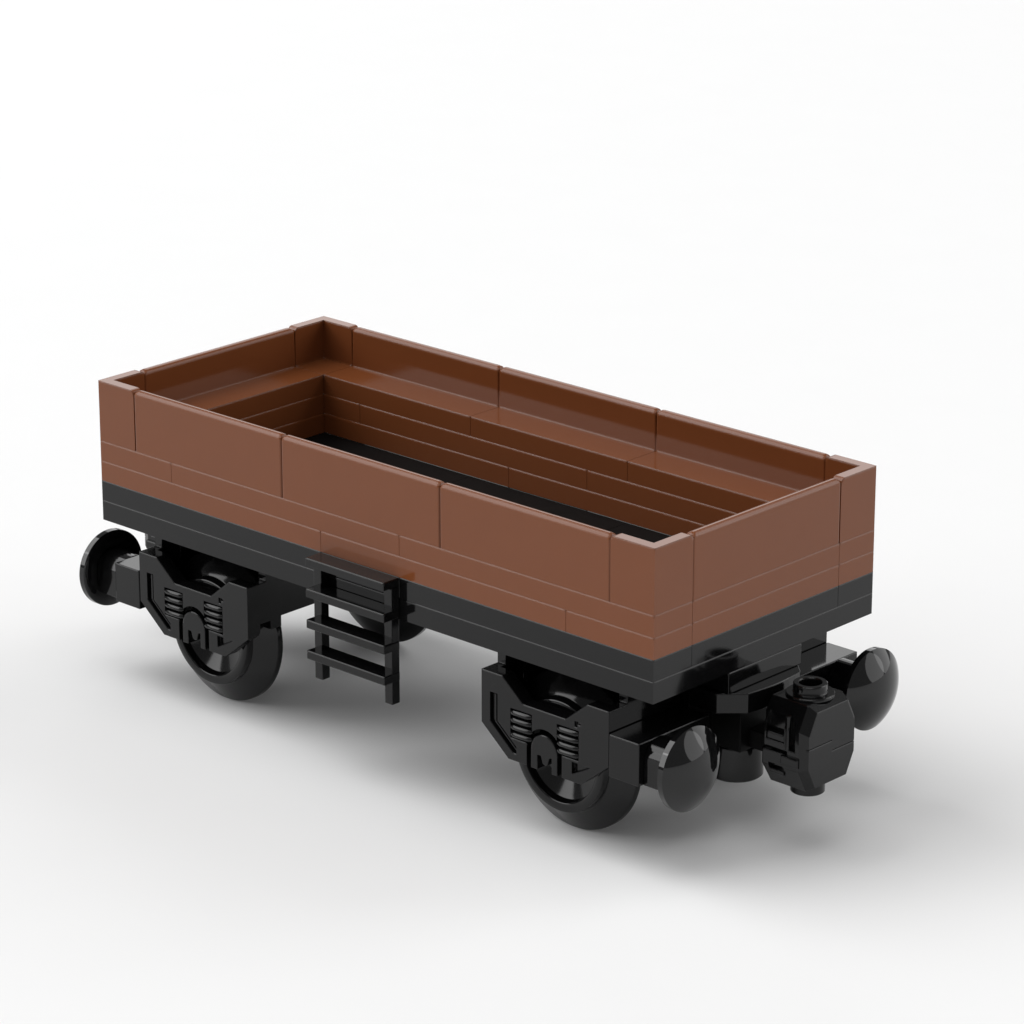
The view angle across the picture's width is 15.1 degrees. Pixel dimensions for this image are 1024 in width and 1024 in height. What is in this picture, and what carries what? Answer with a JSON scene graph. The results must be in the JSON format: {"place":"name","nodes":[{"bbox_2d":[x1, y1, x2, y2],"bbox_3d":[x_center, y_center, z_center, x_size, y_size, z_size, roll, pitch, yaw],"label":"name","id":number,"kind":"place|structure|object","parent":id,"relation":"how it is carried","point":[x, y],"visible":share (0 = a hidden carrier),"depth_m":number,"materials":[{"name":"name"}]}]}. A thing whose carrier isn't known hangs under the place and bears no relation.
{"place":"outdoors","nodes":[
{"label":"outdoors","id":0,"kind":"place"},
{"bbox_2d":[0,0,1023,1023],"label":"ground","id":1,"kind":"structure","parent":0,"point":[798,222],"depth_m":0.73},
{"bbox_2d":[79,316,898,829],"bbox_3d":[-0.006,0.010,0.574,0.136,0.048,0.054,17,25,40],"label":"toy goods wagon","id":2,"kind":"object","parent":1,"relation":"on","point":[637,596],"visible":1,"depth_m":0.55,"materials":[{"name":"brown plastic"}]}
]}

